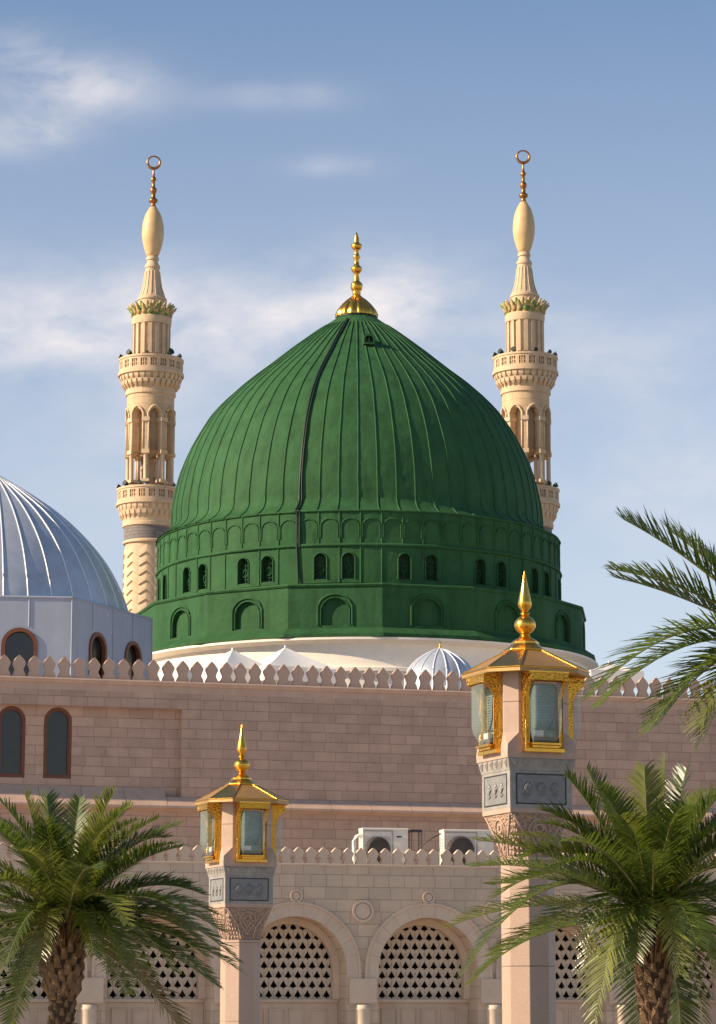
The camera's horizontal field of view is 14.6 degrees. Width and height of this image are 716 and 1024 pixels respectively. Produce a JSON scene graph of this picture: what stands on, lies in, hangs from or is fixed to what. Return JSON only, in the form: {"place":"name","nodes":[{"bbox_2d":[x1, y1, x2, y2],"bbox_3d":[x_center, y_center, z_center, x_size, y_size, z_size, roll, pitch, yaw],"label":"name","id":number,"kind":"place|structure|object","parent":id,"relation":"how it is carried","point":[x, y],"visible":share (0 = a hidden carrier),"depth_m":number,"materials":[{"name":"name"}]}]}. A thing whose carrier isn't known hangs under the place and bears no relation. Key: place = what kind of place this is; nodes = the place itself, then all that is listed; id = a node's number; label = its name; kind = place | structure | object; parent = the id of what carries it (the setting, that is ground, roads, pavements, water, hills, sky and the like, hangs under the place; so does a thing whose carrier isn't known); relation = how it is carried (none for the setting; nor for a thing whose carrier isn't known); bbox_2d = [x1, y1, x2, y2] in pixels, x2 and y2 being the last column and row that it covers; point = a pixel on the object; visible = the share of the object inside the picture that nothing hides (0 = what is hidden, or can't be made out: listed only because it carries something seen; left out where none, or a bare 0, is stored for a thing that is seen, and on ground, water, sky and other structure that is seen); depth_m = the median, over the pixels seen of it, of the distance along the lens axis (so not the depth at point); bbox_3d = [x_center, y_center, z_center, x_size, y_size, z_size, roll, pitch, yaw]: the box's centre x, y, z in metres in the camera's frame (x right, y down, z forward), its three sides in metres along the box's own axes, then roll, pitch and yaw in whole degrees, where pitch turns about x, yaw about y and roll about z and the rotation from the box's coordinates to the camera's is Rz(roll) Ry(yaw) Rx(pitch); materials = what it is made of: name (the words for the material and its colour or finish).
{"place":"outdoors","nodes":[
{"label":"outdoors","id":0,"kind":"place"},
{"bbox_2d":[0,476,152,679],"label":"silver dome","id":1,"kind":"structure","parent":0,"point":[61,596],"depth_m":107.45,"materials":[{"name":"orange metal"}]},
{"bbox_2d":[1,628,37,675],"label":"window","id":2,"kind":"structure","parent":1,"relation":"in","point":[17,641],"depth_m":105.44,"materials":[{"name":"grey glass"}]},
{"bbox_2d":[88,632,106,678],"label":"window","id":3,"kind":"structure","parent":1,"relation":"in","point":[95,646],"depth_m":107.71,"materials":[{"name":"brown glass"}]},
{"bbox_2d":[124,641,141,679],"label":"window","id":4,"kind":"structure","parent":1,"relation":"in","point":[130,655],"depth_m":110.15,"materials":[{"name":"brown glass"}]},
{"bbox_2d":[0,654,715,864],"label":"prayer hall wall","id":5,"kind":"structure","parent":0,"point":[339,764],"depth_m":91.38,"materials":[{"name":"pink stone"}]},
{"bbox_2d":[0,706,24,777],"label":"window","id":6,"kind":"structure","parent":5,"relation":"in","point":[12,719],"depth_m":89.25,"materials":[{"name":"grey glass"}]},
{"bbox_2d":[43,707,71,778],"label":"window","id":7,"kind":"structure","parent":5,"relation":"in","point":[57,721],"depth_m":89.64,"materials":[{"name":"grey glass"}]},
{"bbox_2d":[187,647,277,684],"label":"tent","id":8,"kind":"object","parent":5,"relation":"on","point":[232,658],"visible":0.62,"depth_m":107.05,"materials":[{"name":"white fabric"}]},
{"bbox_2d":[233,645,337,686],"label":"tent","id":9,"kind":"object","parent":5,"relation":"on","point":[288,658],"visible":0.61,"depth_m":107.26,"materials":[{"name":"white fabric"}]},
{"bbox_2d":[580,660,643,690],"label":"tent","id":10,"kind":"object","parent":5,"relation":"on","point":[636,677],"visible":0.33,"depth_m":111.61,"materials":[{"name":"white fabric"}]},
{"bbox_2d":[0,0,715,697],"label":"sky","id":11,"kind":"structure","parent":0,"point":[281,132],"materials":[{"name":"blue"}]},
{"bbox_2d":[136,232,597,694],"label":"green dome","id":12,"kind":"structure","parent":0,"point":[356,486],"depth_m":119.52,"materials":[{"name":"paint"}]},
{"bbox_2d":[157,578,159,600],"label":"window","id":13,"kind":"structure","parent":12,"relation":"in","point":[158,584],"depth_m":124.61,"materials":[{"name":"green paint"}]},
{"bbox_2d":[162,574,166,599],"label":"window","id":14,"kind":"structure","parent":12,"relation":"in","point":[164,574],"depth_m":123.46,"materials":[{"name":"green paint"}]},
{"bbox_2d":[182,566,189,592],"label":"window","id":15,"kind":"structure","parent":12,"relation":"in","point":[185,567],"depth_m":121.36,"materials":[{"name":"green paint"}]},
{"bbox_2d":[197,563,206,589],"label":"window","id":16,"kind":"structure","parent":12,"relation":"in","point":[205,576],"depth_m":120.42,"materials":[{"name":"green paint"}]},
{"bbox_2d":[237,557,248,583],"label":"window","id":17,"kind":"structure","parent":12,"relation":"in","point":[245,566],"depth_m":118.93,"materials":[{"name":"green paint"}]},
{"bbox_2d":[260,555,273,581],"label":"window","id":18,"kind":"structure","parent":12,"relation":"in","point":[269,566],"depth_m":118.35,"materials":[{"name":"green paint"}]},
{"bbox_2d":[313,552,327,578],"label":"window","id":19,"kind":"structure","parent":12,"relation":"in","point":[321,561],"depth_m":117.74,"materials":[{"name":"green paint"}]},
{"bbox_2d":[341,551,355,578],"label":"window","id":20,"kind":"structure","parent":12,"relation":"in","point":[348,567],"depth_m":117.66,"materials":[{"name":"green paint"}]},
{"bbox_2d":[397,552,411,579],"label":"window","id":21,"kind":"structure","parent":12,"relation":"in","point":[403,566],"depth_m":117.80,"materials":[{"name":"green paint"}]},
{"bbox_2d":[425,554,438,580],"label":"window","id":22,"kind":"structure","parent":12,"relation":"in","point":[430,572],"depth_m":118.06,"materials":[{"name":"green paint"}]},
{"bbox_2d":[475,558,486,584],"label":"window","id":23,"kind":"structure","parent":12,"relation":"in","point":[477,565],"depth_m":119.10,"materials":[{"name":"green paint"}]},
{"bbox_2d":[496,560,506,587],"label":"window","id":24,"kind":"structure","parent":12,"relation":"in","point":[498,576],"depth_m":119.77,"materials":[{"name":"green paint"}]},
{"bbox_2d":[531,567,538,593],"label":"window","id":25,"kind":"structure","parent":12,"relation":"in","point":[532,585],"depth_m":121.60,"materials":[{"name":"green paint"}]},
{"bbox_2d":[544,571,549,596],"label":"window","id":26,"kind":"structure","parent":12,"relation":"in","point":[545,571],"depth_m":122.64,"materials":[{"name":"green paint"}]},
{"bbox_2d":[558,579,560,599],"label":"window","id":27,"kind":"structure","parent":12,"relation":"in","point":[559,581],"depth_m":124.64,"materials":[{"name":"green paint"}]},
{"bbox_2d":[404,643,471,690],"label":"dome","id":28,"kind":"structure","parent":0,"point":[445,662],"depth_m":103.69,"materials":[{"name":"silver metal"}]},
{"label":"ground","id":29,"kind":"structure","parent":0,"visible":0},
{"bbox_2d":[0,783,246,1023],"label":"palm tree","id":30,"kind":"object","parent":29,"relation":"on","point":[63,883],"visible":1,"depth_m":35.33,"materials":[{"name":"green plant"}]},
{"bbox_2d":[116,156,183,612],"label":"minaret","id":31,"kind":"object","parent":29,"relation":"on","point":[151,380],"visible":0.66,"depth_m":168.80,"materials":[{"name":"beige stone"}]},
{"bbox_2d":[167,348,173,354],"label":"floodlight","id":32,"kind":"object","parent":31,"relation":"attached to","point":[170,351],"visible":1,"depth_m":169.15,"materials":[{"name":"metal"}]},
{"bbox_2d":[194,725,288,1023],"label":"street lamp","id":33,"kind":"object","parent":29,"relation":"on","point":[241,811],"visible":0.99,"depth_m":53.16,"materials":[{"name":"stone"}]},
{"bbox_2d":[197,802,221,863],"bbox_3d":[-2.846,6.138,53.517,0.302,1.134,0.624,4,-11,-21],"label":"window","id":34,"kind":"structure","parent":33,"relation":"in","point":[211,812],"depth_m":53.37,"materials":[{"name":"gold metal"}]},
{"bbox_2d":[235,801,270,862],"bbox_3d":[-2.005,6.073,53.156,0.624,1.134,0.302,4,-11,-21],"label":"window","id":35,"kind":"structure","parent":33,"relation":"in","point":[250,816],"depth_m":53.21,"materials":[{"name":"gold metal"}]},
{"bbox_2d":[271,804,285,858],"bbox_3d":[-1.637,6.221,53.984,0.302,1.134,0.624,4,-11,-21],"label":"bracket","id":36,"kind":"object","parent":33,"relation":"in","point":[277,809],"depth_m":53.74,"materials":[{"name":"gold metal"}]},
{"bbox_2d":[0,842,715,1023],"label":"arcade wall","id":37,"kind":"structure","parent":29,"relation":"on","point":[347,940],"depth_m":79.55,"materials":[{"name":"beige stone"}]},
{"bbox_2d":[0,1002,49,1023],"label":"door","id":38,"kind":"structure","parent":37,"relation":"in","point":[38,1013],"depth_m":77.07,"materials":[{"name":"beige wood"}]},
{"bbox_2d":[105,1003,202,1023],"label":"door","id":39,"kind":"structure","parent":37,"relation":"in","point":[115,1013],"depth_m":77.96,"materials":[{"name":"beige wood"}]},
{"bbox_2d":[260,1003,336,1023],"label":"door","id":40,"kind":"structure","parent":37,"relation":"in","point":[270,1013],"depth_m":79.17,"materials":[{"name":"beige stone"}]},
{"bbox_2d":[352,833,362,863],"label":"drain pipe","id":41,"kind":"object","parent":37,"relation":"on","point":[357,836],"visible":0.79,"depth_m":81.92,"materials":[{"name":"white plastic"}]},
{"bbox_2d":[358,828,407,864],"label":"air conditioner","id":42,"kind":"object","parent":37,"relation":"on","point":[379,840],"visible":0.58,"depth_m":82.36,"materials":[{"name":"white metal"}]},
{"bbox_2d":[408,830,421,850],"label":"metal frame","id":43,"kind":"object","parent":37,"relation":"on","point":[414,831],"visible":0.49,"depth_m":82.80,"materials":[{"name":"black metal"}]},
{"bbox_2d":[378,1003,467,1023],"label":"door","id":44,"kind":"structure","parent":37,"relation":"in","point":[388,1013],"depth_m":80.20,"materials":[{"name":"beige wood"}]},
{"bbox_2d":[439,829,493,864],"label":"air conditioner","id":45,"kind":"object","parent":37,"relation":"on","point":[452,841],"visible":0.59,"depth_m":82.33,"materials":[{"name":"white metal"}]},
{"bbox_2d":[420,833,440,848],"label":"power cable","id":46,"kind":"object","parent":45,"relation":"attached to","point":[429,840],"visible":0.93,"depth_m":82.50,"materials":[{"name":"black rubber"}]},
{"bbox_2d":[556,1003,594,1023],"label":"door","id":47,"kind":"structure","parent":37,"relation":"in","point":[566,1013],"depth_m":81.48,"materials":[{"name":"beige wood"}]},
{"bbox_2d":[637,1003,715,1023],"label":"door","id":48,"kind":"structure","parent":37,"relation":"in","point":[712,1014],"depth_m":82.62,"materials":[{"name":"beige wood"}]},
{"bbox_2d":[461,570,589,1023],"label":"street lamp","id":49,"kind":"object","parent":29,"relation":"on","point":[525,687],"visible":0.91,"depth_m":39.52,"materials":[{"name":"stone"}]},
{"bbox_2d":[466,672,502,755],"bbox_3d":[1.802,2.884,39.877,0.302,1.134,0.624,4,-11,-21],"label":"window","id":50,"kind":"structure","parent":49,"relation":"in","point":[487,688],"depth_m":39.76,"materials":[{"name":"gold metal"}]},
{"bbox_2d":[521,670,568,752],"bbox_3d":[2.643,2.820,39.516,0.624,1.134,0.302,4,-11,-21],"label":"window","id":51,"kind":"structure","parent":49,"relation":"in","point":[542,692],"depth_m":39.56,"materials":[{"name":"gold metal"}]},
{"bbox_2d":[567,676,584,747],"bbox_3d":[3.010,2.967,40.343,0.302,1.134,0.624,4,-11,-21],"label":"window","id":52,"kind":"structure","parent":49,"relation":"in","point":[575,684],"depth_m":40.10,"materials":[{"name":"gold metal"}]},
{"bbox_2d":[492,150,559,532],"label":"minaret","id":53,"kind":"object","parent":29,"relation":"on","point":[524,375],"visible":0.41,"depth_m":167.97,"materials":[{"name":"beige stone"}]},
{"bbox_2d":[440,752,715,1023],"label":"palm tree","id":54,"kind":"object","parent":29,"relation":"on","point":[653,859],"visible":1,"depth_m":33.35,"materials":[{"name":"green plant"}]},
{"bbox_2d":[575,505,715,755],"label":"palm tree","id":55,"kind":"object","parent":29,"relation":"on","point":[686,681],"visible":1,"depth_m":29.01,"materials":[{"name":"green plant"}]}
]}

